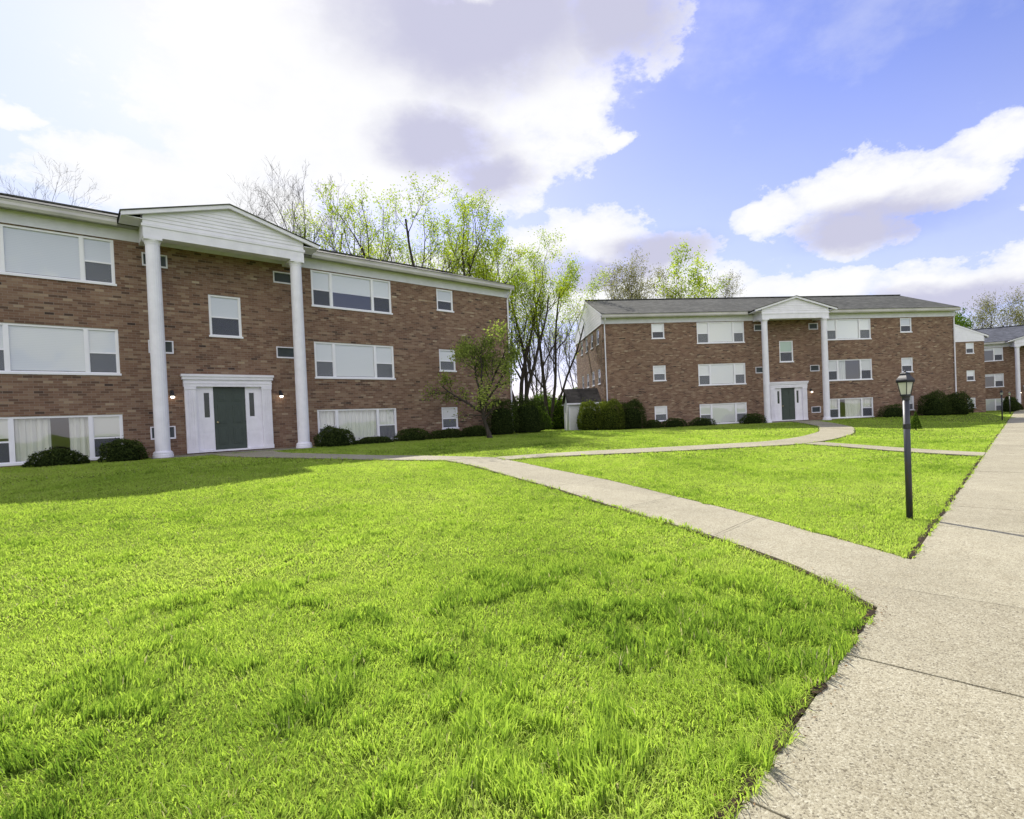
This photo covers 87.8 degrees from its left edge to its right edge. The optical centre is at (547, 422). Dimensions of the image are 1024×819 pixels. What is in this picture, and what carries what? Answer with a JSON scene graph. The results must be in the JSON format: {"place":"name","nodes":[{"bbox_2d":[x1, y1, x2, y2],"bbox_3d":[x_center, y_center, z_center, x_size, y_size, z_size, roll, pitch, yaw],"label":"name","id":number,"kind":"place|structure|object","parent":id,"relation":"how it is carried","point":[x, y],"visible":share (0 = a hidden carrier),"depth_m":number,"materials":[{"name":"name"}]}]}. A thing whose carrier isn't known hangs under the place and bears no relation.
{"place":"outdoors","nodes":[
{"label":"outdoors","id":0,"kind":"place"},
{"bbox_2d":[0,410,1015,818],"bbox_3d":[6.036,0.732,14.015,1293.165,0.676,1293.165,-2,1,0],"label":"ground","id":1,"kind":"structure","parent":0,"point":[322,756],"depth_m":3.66,"materials":[{"name":"green plant"}]},
{"bbox_2d":[0,157,109,206],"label":"bare tree","id":2,"kind":"object","parent":1,"relation":"on","point":[34,191],"visible":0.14,"depth_m":39.57,"materials":[{"name":"grey plant"}]},
{"bbox_2d":[21,446,96,466],"bbox_3d":[-13.762,0.944,14.941,1.501,0.561,1.057,-3,1,-21],"label":"juniper bush","id":3,"kind":"object","parent":1,"relation":"on","point":[59,456],"visible":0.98,"depth_m":14.73,"materials":[{"name":"green plant"}]},
{"bbox_2d":[95,435,149,461],"bbox_3d":[-12.725,0.756,15.913,1.334,0.831,1.247,-3,1,-42],"label":"clipped bush","id":4,"kind":"object","parent":1,"relation":"on","point":[124,450],"visible":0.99,"depth_m":15.67,"materials":[{"name":"green plant"}]},
{"bbox_2d":[0,193,514,467],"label":"apartment building","id":5,"kind":"structure","parent":1,"relation":"on","point":[182,331],"depth_m":18.41,"materials":[{"name":"brown brick"}]},
{"bbox_2d":[0,224,116,285],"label":"window","id":6,"kind":"structure","parent":5,"relation":"in","point":[31,251],"depth_m":15.93,"materials":[{"name":"white glass"}]},
{"bbox_2d":[0,322,121,375],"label":"window","id":7,"kind":"structure","parent":5,"relation":"in","point":[50,349],"depth_m":15.92,"materials":[{"name":"white glass"}]},
{"bbox_2d":[0,414,123,465],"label":"window","id":8,"kind":"structure","parent":5,"relation":"in","point":[26,435],"depth_m":15.77,"materials":[{"name":"white plastic"}]},
{"bbox_2d":[208,294,242,338],"bbox_3d":[-11.444,-3.751,18.859,1.060,1.485,0.135,-3,1,-42],"label":"window","id":9,"kind":"structure","parent":5,"relation":"in","point":[224,311],"depth_m":18.87,"materials":[{"name":"white glass"}]},
{"bbox_2d":[213,387,246,449],"bbox_3d":[-11.280,-0.169,18.894,1.000,2.202,0.154,-3,1,-42],"label":"door","id":10,"kind":"structure","parent":5,"relation":"in","point":[229,402],"depth_m":18.91,"materials":[{"name":"green wood"}]},
{"bbox_2d":[310,270,392,314],"bbox_3d":[-8.052,-5.352,21.990,3.410,1.455,0.135,-3,1,-42],"label":"window","id":11,"kind":"structure","parent":5,"relation":"in","point":[323,284],"depth_m":21.91,"materials":[{"name":"white glass"}]},
{"bbox_2d":[314,341,395,379],"bbox_3d":[-7.933,-2.530,22.028,3.410,1.465,0.135,-3,1,-42],"label":"window","id":12,"kind":"structure","parent":5,"relation":"in","point":[332,360],"depth_m":21.99,"materials":[{"name":"white glass"}]},
{"bbox_2d":[317,408,397,441],"bbox_3d":[-7.853,0.123,22.098,3.410,1.395,0.227,-3,1,-42],"label":"window","id":13,"kind":"structure","parent":5,"relation":"in","point":[363,423],"depth_m":22.26,"materials":[{"name":"white plastic"}]},
{"bbox_2d":[436,289,453,312],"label":"window","id":14,"kind":"structure","parent":5,"relation":"in","point":[444,297],"depth_m":24.95,"materials":[{"name":"white glass"}]},
{"bbox_2d":[439,349,456,371],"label":"window","id":15,"kind":"structure","parent":5,"relation":"in","point":[445,363],"depth_m":24.97,"materials":[{"name":"white glass"}]},
{"bbox_2d":[441,407,458,429],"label":"window","id":16,"kind":"structure","parent":5,"relation":"in","point":[447,421],"depth_m":25.03,"materials":[{"name":"white plastic"}]},
{"bbox_2d":[227,174,290,222],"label":"bare tree","id":17,"kind":"object","parent":1,"relation":"on","point":[257,203],"visible":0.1,"depth_m":42.75,"materials":[{"name":"grey plant"}]},
{"bbox_2d":[249,159,378,253],"bbox_3d":[-15.248,-7.594,33.543,8.059,17.579,8.438,-2,1,29],"label":"bare tree","id":18,"kind":"object","parent":1,"relation":"on","point":[304,216],"visible":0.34,"depth_m":33.11,"materials":[{"name":"grey plant"}]},
{"bbox_2d":[311,424,356,447],"bbox_3d":[-8.060,0.462,20.205,1.739,0.907,1.390,-3,1,-42],"label":"clipped bush","id":19,"kind":"object","parent":1,"relation":"on","point":[335,436],"visible":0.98,"depth_m":19.85,"materials":[{"name":"green plant"}]},
{"bbox_2d":[214,451,487,460],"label":"walkway","id":20,"kind":"structure","parent":1,"relation":"on","point":[273,454],"depth_m":15.00,"materials":[{"name":"concrete"}]},
{"bbox_2d":[355,435,394,444],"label":"clipped bush","id":21,"kind":"object","parent":1,"relation":"on","point":[374,439],"visible":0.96,"depth_m":21.02,"materials":[{"name":"green plant"}]},
{"bbox_2d":[280,176,474,274],"bbox_3d":[-9.436,-7.256,31.528,12.672,16.471,10.812,-3,1,-19],"label":"spring tree","id":22,"kind":"object","parent":1,"relation":"on","point":[333,213],"visible":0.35,"depth_m":33.17,"materials":[{"name":"green plant"}]},
{"bbox_2d":[391,427,431,441],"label":"clipped bush","id":23,"kind":"object","parent":1,"relation":"on","point":[413,435],"visible":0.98,"depth_m":22.16,"materials":[{"name":"green plant"}]},
{"bbox_2d":[298,171,533,335],"bbox_3d":[-6.135,-7.648,32.887,14.560,16.985,9.763,-3,1,-42],"label":"spring tree","id":24,"kind":"object","parent":1,"relation":"on","point":[465,232],"visible":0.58,"depth_m":31.04,"materials":[{"name":"green plant"}]},
{"bbox_2d":[430,427,466,438],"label":"clipped bush","id":25,"kind":"object","parent":1,"relation":"on","point":[447,433],"visible":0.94,"depth_m":23.27,"materials":[{"name":"green plant"}]},
{"bbox_2d":[419,319,522,437],"bbox_3d":[-3.055,-1.770,22.872,4.231,4.964,3.157,-2,1,22],"label":"tree","id":26,"kind":"object","parent":1,"relation":"on","point":[503,365],"visible":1,"depth_m":22.32,"materials":[{"name":"green plant"}]},
{"bbox_2d":[461,424,486,436],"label":"clipped bush","id":27,"kind":"object","parent":1,"relation":"on","point":[476,430],"visible":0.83,"depth_m":24.30,"materials":[{"name":"green plant"}]},
{"bbox_2d":[445,209,555,355],"bbox_3d":[-3.123,-7.097,34.521,7.857,15.555,8.100,-2,1,38],"label":"spring tree","id":28,"kind":"object","parent":1,"relation":"on","point":[494,257],"visible":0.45,"depth_m":34.23,"materials":[{"name":"green plant"}]},
{"bbox_2d":[474,254,529,307],"bbox_3d":[-4.128,-5.461,37.534,6.216,12.387,4.923,-3,1,-16],"label":"spring tree","id":29,"kind":"object","parent":1,"relation":"on","point":[509,277],"visible":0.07,"depth_m":37.37,"materials":[{"name":"green plant"}]},
{"bbox_2d":[485,395,519,434],"bbox_3d":[-2.188,-0.405,25.482,1.758,2.001,1.854,-3,1,-42],"label":"clipped bush","id":30,"kind":"object","parent":1,"relation":"on","point":[502,419],"visible":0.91,"depth_m":25.12,"materials":[{"name":"green plant"}]},
{"bbox_2d":[456,226,582,406],"bbox_3d":[-2.837,-6.523,37.530,10.628,14.604,6.466,-3,1,-18],"label":"spring tree","id":31,"kind":"object","parent":1,"relation":"on","point":[523,377],"visible":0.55,"depth_m":37.41,"materials":[{"name":"green plant"}]},
{"bbox_2d":[508,392,550,432],"bbox_3d":[-1.111,-0.622,26.717,2.563,2.295,2.126,-3,1,-42],"label":"clipped bush","id":32,"kind":"object","parent":1,"relation":"on","point":[530,418],"visible":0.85,"depth_m":26.40,"materials":[{"name":"green plant"}]},
{"bbox_2d":[514,403,552,429],"bbox_3d":[-1.274,-0.525,35.987,3.415,2.234,2.651,-2,1,0],"label":"loose shrub","id":33,"kind":"object","parent":1,"relation":"on","point":[549,422],"visible":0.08,"depth_m":35.73,"materials":[{"name":"green plant"}]},
{"bbox_2d":[523,386,556,408],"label":"loose shrub","id":34,"kind":"object","parent":1,"relation":"on","point":[540,396],"visible":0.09,"depth_m":43.60,"materials":[{"name":"green plant"}]},
{"bbox_2d":[513,315,572,399],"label":"bare tree","id":35,"kind":"object","parent":1,"relation":"on","point":[547,375],"visible":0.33,"depth_m":58.20,"materials":[{"name":"grey plant"}]},
{"bbox_2d":[544,395,564,428],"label":"loose shrub","id":36,"kind":"object","parent":1,"relation":"on","point":[558,419],"visible":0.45,"depth_m":40.33,"materials":[{"name":"green plant"}]},
{"bbox_2d":[502,253,614,429],"bbox_3d":[0.607,-5.960,39.971,7.504,13.272,7.727,-2,1,44],"label":"spring tree","id":37,"kind":"object","parent":1,"relation":"on","point":[555,340],"visible":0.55,"depth_m":39.88,"materials":[{"name":"green plant"}]},
{"bbox_2d":[543,310,582,388],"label":"bare tree","id":38,"kind":"object","parent":1,"relation":"on","point":[567,361],"visible":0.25,"depth_m":52.48,"materials":[{"name":"grey plant"}]},
{"bbox_2d":[562,388,601,429],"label":"garden shed","id":39,"kind":"structure","parent":1,"relation":"on","point":[572,400],"depth_m":35.47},
{"bbox_2d":[577,399,603,429],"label":"clipped bush","id":40,"kind":"object","parent":1,"relation":"on","point":[588,419],"visible":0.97,"depth_m":33.55,"materials":[{"name":"green plant"}]},
{"bbox_2d":[596,393,624,429],"bbox_3d":[3.970,-0.691,33.993,2.191,2.350,2.289,-2,1,-7],"label":"clipped bush","id":41,"kind":"object","parent":1,"relation":"on","point":[610,416],"visible":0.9,"depth_m":33.43,"materials":[{"name":"green plant"}]},
{"bbox_2d":[216,411,1014,818],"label":"soil edge","id":42,"kind":"object","parent":1,"relation":"on","point":[814,695],"visible":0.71,"depth_m":4.90,"materials":[{"name":"brown soil"}]},
{"bbox_2d":[579,248,660,303],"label":"young tree","id":43,"kind":"object","parent":1,"relation":"on","point":[628,291],"visible":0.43,"depth_m":57.95,"materials":[{"name":"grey plant"}]},
{"bbox_2d":[619,391,646,428],"bbox_3d":[5.380,-0.791,34.213,2.126,2.449,1.998,-2,1,-7],"label":"clipped bush","id":44,"kind":"object","parent":1,"relation":"on","point":[633,416],"visible":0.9,"depth_m":33.76,"materials":[{"name":"green plant"}]},
{"bbox_2d":[643,420,662,427],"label":"clipped bush","id":45,"kind":"object","parent":1,"relation":"on","point":[654,424],"visible":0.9,"depth_m":34.14,"materials":[{"name":"green plant"}]},
{"bbox_2d":[620,262,689,298],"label":"young tree","id":46,"kind":"object","parent":1,"relation":"on","point":[667,288],"visible":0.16,"depth_m":60.32,"materials":[{"name":"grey plant"}]},
{"bbox_2d":[496,421,853,459],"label":"walkway","id":47,"kind":"structure","parent":1,"relation":"on","point":[829,431],"depth_m":18.10,"materials":[{"name":"concrete"}]},
{"bbox_2d":[662,416,688,427],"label":"clipped bush","id":48,"kind":"object","parent":1,"relation":"on","point":[675,422],"visible":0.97,"depth_m":34.33,"materials":[{"name":"green plant"}]},
{"bbox_2d":[447,457,910,609],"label":"walkway","id":49,"kind":"structure","parent":1,"relation":"on","point":[872,574],"depth_m":6.32,"materials":[{"name":"concrete"}]},
{"bbox_2d":[652,238,731,297],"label":"spring tree","id":50,"kind":"object","parent":1,"relation":"on","point":[711,290],"visible":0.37,"depth_m":60.39,"materials":[{"name":"green plant"}]},
{"bbox_2d":[688,417,716,425],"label":"clipped bush","id":51,"kind":"object","parent":1,"relation":"on","point":[702,422],"visible":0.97,"depth_m":34.43,"materials":[{"name":"green plant"}]},
{"bbox_2d":[688,269,744,297],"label":"bare tree","id":52,"kind":"object","parent":1,"relation":"on","point":[727,291],"visible":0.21,"depth_m":60.59,"materials":[{"name":"grey plant"}]},
{"bbox_2d":[461,458,983,818],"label":"leaf litter","id":53,"kind":"object","parent":1,"relation":"on","point":[803,677],"visible":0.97,"depth_m":2.85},
{"bbox_2d":[739,411,766,423],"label":"clipped bush","id":54,"kind":"object","parent":1,"relation":"on","point":[751,418],"visible":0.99,"depth_m":34.61,"materials":[{"name":"green plant"}]},
{"bbox_2d":[574,294,960,428],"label":"apartment building","id":55,"kind":"structure","parent":1,"relation":"on","point":[729,360],"depth_m":36.47,"materials":[{"name":"brown brick"}]},
{"bbox_2d":[596,329,598,345],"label":"window","id":56,"kind":"structure","parent":55,"relation":"in","point":[597,329],"depth_m":36.66,"materials":[{"name":"grey glass"}]},
{"bbox_2d":[598,369,600,384],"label":"window","id":57,"kind":"structure","parent":55,"relation":"in","point":[599,379],"depth_m":36.60,"materials":[{"name":"white glass"}]},
{"bbox_2d":[651,323,664,338],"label":"window","id":58,"kind":"structure","parent":55,"relation":"in","point":[657,330],"depth_m":35.49,"materials":[{"name":"white glass"}]},
{"bbox_2d":[653,365,666,381],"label":"window","id":59,"kind":"structure","parent":55,"relation":"in","point":[659,372],"depth_m":35.53,"materials":[{"name":"white glass"}]},
{"bbox_2d":[654,406,667,421],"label":"window","id":60,"kind":"structure","parent":55,"relation":"in","point":[660,411],"depth_m":35.57,"materials":[{"name":"white plastic"}]},
{"bbox_2d":[696,321,744,343],"bbox_3d":[11.725,-6.094,35.978,3.410,1.455,0.135,-2,1,-7],"label":"window","id":61,"kind":"structure","parent":55,"relation":"in","point":[707,332],"depth_m":36.02,"materials":[{"name":"white glass"}]},
{"bbox_2d":[698,363,746,385],"bbox_3d":[11.844,-3.272,36.016,3.410,1.465,0.135,-2,1,-7],"label":"window","id":62,"kind":"structure","parent":55,"relation":"in","point":[732,373],"depth_m":36.05,"materials":[{"name":"white glass"}]},
{"bbox_2d":[700,402,746,423],"bbox_3d":[11.955,-0.620,36.052,3.410,1.395,0.135,-2,1,-7],"label":"window","id":63,"kind":"structure","parent":55,"relation":"in","point":[724,413],"depth_m":36.09,"materials":[{"name":"white glass"}]},
{"bbox_2d":[779,341,793,362],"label":"window","id":64,"kind":"structure","parent":55,"relation":"in","point":[784,346],"depth_m":36.56,"materials":[{"name":"white glass"}]},
{"bbox_2d":[781,388,794,419],"bbox_3d":[16.573,-1.300,36.608,1.000,2.202,0.068,-2,1,-7],"label":"door","id":65,"kind":"structure","parent":55,"relation":"in","point":[787,394],"depth_m":36.59,"materials":[{"name":"green wood"}]},
{"bbox_2d":[827,319,871,339],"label":"window","id":66,"kind":"structure","parent":55,"relation":"in","point":[854,329],"depth_m":37.10,"materials":[{"name":"white glass"}]},
{"bbox_2d":[828,359,872,380],"bbox_3d":[21.120,-3.677,37.141,3.410,1.465,0.227,-2,1,-7],"label":"window","id":67,"kind":"structure","parent":55,"relation":"in","point":[836,367],"depth_m":37.15,"materials":[{"name":"white glass"}]},
{"bbox_2d":[830,397,873,418],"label":"window","id":68,"kind":"structure","parent":55,"relation":"in","point":[853,409],"depth_m":37.24,"materials":[{"name":"white glass"}]},
{"bbox_2d":[900,318,911,332],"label":"window","id":69,"kind":"structure","parent":55,"relation":"in","point":[905,323],"depth_m":37.58,"materials":[{"name":"white glass"}]},
{"bbox_2d":[901,358,913,372],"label":"window","id":70,"kind":"structure","parent":55,"relation":"in","point":[907,363],"depth_m":37.62,"materials":[{"name":"white glass"}]},
{"bbox_2d":[909,396,914,409],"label":"window","id":71,"kind":"structure","parent":55,"relation":"in","point":[911,401],"depth_m":37.68,"materials":[{"name":"white plastic"}]},
{"bbox_2d":[876,402,912,416],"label":"clipped bush","id":72,"kind":"object","parent":1,"relation":"on","point":[891,410],"visible":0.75,"depth_m":36.09,"materials":[{"name":"green plant"}]},
{"bbox_2d":[805,442,985,456],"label":"walkway","id":73,"kind":"structure","parent":1,"relation":"on","point":[925,451],"depth_m":15.76,"materials":[{"name":"concrete"}]},
{"bbox_2d":[896,370,914,519],"bbox_3d":[4.563,0.323,6.728,0.154,1.988,0.154,-3,1,-20],"label":"lamp post","id":74,"kind":"object","parent":1,"relation":"on","point":[905,380],"visible":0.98,"depth_m":6.70,"materials":[{"name":"metal"}]},
{"bbox_2d":[910,411,922,429],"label":"cone conifer","id":75,"kind":"object","parent":1,"relation":"on","point":[913,423],"visible":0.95,"depth_m":25.35,"materials":[{"name":"green plant"}]},
{"bbox_2d":[915,389,952,414],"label":"clipped bush","id":76,"kind":"object","parent":1,"relation":"on","point":[934,404],"visible":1,"depth_m":35.98,"materials":[{"name":"green plant"}]},
{"bbox_2d":[942,391,975,413],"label":"clipped bush","id":77,"kind":"object","parent":1,"relation":"on","point":[960,402],"visible":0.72,"depth_m":36.18,"materials":[{"name":"green plant"}]},
{"bbox_2d":[955,307,973,325],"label":"green tree","id":78,"kind":"object","parent":1,"relation":"on","point":[963,317],"visible":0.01,"depth_m":80.29,"materials":[{"name":"green plant"}]},
{"bbox_2d":[955,311,980,328],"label":"green tree","id":79,"kind":"object","parent":1,"relation":"on","point":[963,323],"visible":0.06,"depth_m":76.68,"materials":[{"name":"green plant"}]},
{"bbox_2d":[955,324,988,412],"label":"apartment building","id":80,"kind":"structure","parent":1,"relation":"on","point":[970,363],"depth_m":52.45,"materials":[{"name":"brown brick"}]},
{"bbox_2d":[966,343,974,353],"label":"window","id":81,"kind":"structure","parent":80,"relation":"in","point":[969,346],"depth_m":52.48,"materials":[{"name":"white glass"}]},
{"bbox_2d":[967,370,975,380],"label":"window","id":82,"kind":"structure","parent":80,"relation":"in","point":[971,373],"depth_m":52.52,"materials":[{"name":"white glass"}]},
{"bbox_2d":[962,283,1023,328],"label":"young tree","id":83,"kind":"object","parent":1,"relation":"on","point":[984,308],"visible":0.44,"depth_m":82.88,"materials":[{"name":"green plant"}]},
{"bbox_2d":[973,325,1023,410],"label":"apartment building","id":84,"kind":"structure","parent":1,"relation":"on","point":[1004,357],"depth_m":57.42,"materials":[{"name":"brown brick"}]},
{"bbox_2d":[984,347,1003,361],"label":"window","id":85,"kind":"structure","parent":84,"relation":"in","point":[997,352],"depth_m":57.50,"materials":[{"name":"white glass"}]},
{"bbox_2d":[986,398,1003,410],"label":"window","id":86,"kind":"structure","parent":84,"relation":"in","point":[991,404],"depth_m":57.78,"materials":[{"name":"white glass"}]},
{"bbox_2d":[985,373,1004,387],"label":"window","id":87,"kind":"structure","parent":84,"relation":"in","point":[998,378],"depth_m":57.55,"materials":[{"name":"white glass"}]},
{"bbox_2d":[999,390,1002,419],"bbox_3d":[28.531,-1.056,33.325,0.154,1.988,0.154,-3,1,-20],"label":"lamp post","id":88,"kind":"object","parent":1,"relation":"on","point":[1001,392],"visible":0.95,"depth_m":33.30,"materials":[{"name":"metal"}]},
{"bbox_2d":[979,290,1023,327],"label":"young tree","id":89,"kind":"object","parent":1,"relation":"on","point":[1018,312],"visible":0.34,"depth_m":84.10,"materials":[{"name":"green plant"}]},
{"bbox_2d":[1008,391,1010,413],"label":"lamp post","id":90,"kind":"object","parent":1,"relation":"on","point":[1009,393],"visible":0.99,"depth_m":44.08,"materials":[{"name":"metal"}]},
{"bbox_2d":[1003,396,1019,411],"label":"clipped bush","id":91,"kind":"object","parent":1,"relation":"on","point":[1014,403],"visible":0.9,"depth_m":50.49,"materials":[{"name":"green plant"}]},
{"bbox_2d":[0,0,1023,400],"label":"sky","id":92,"kind":"structure","parent":0,"point":[810,147],"materials":[{"name":"blue"}]},
{"bbox_2d":[731,409,1023,818],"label":"sidewalk","id":93,"kind":"structure","parent":0,"point":[927,698],"depth_m":2.66,"materials":[{"name":"concrete"}]},
{"bbox_2d":[718,456,982,818],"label":"soil spill","id":94,"kind":"object","parent":93,"relation":"on","point":[816,689],"visible":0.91,"depth_m":2.45,"materials":[{"name":"brown soil"}]}
]}

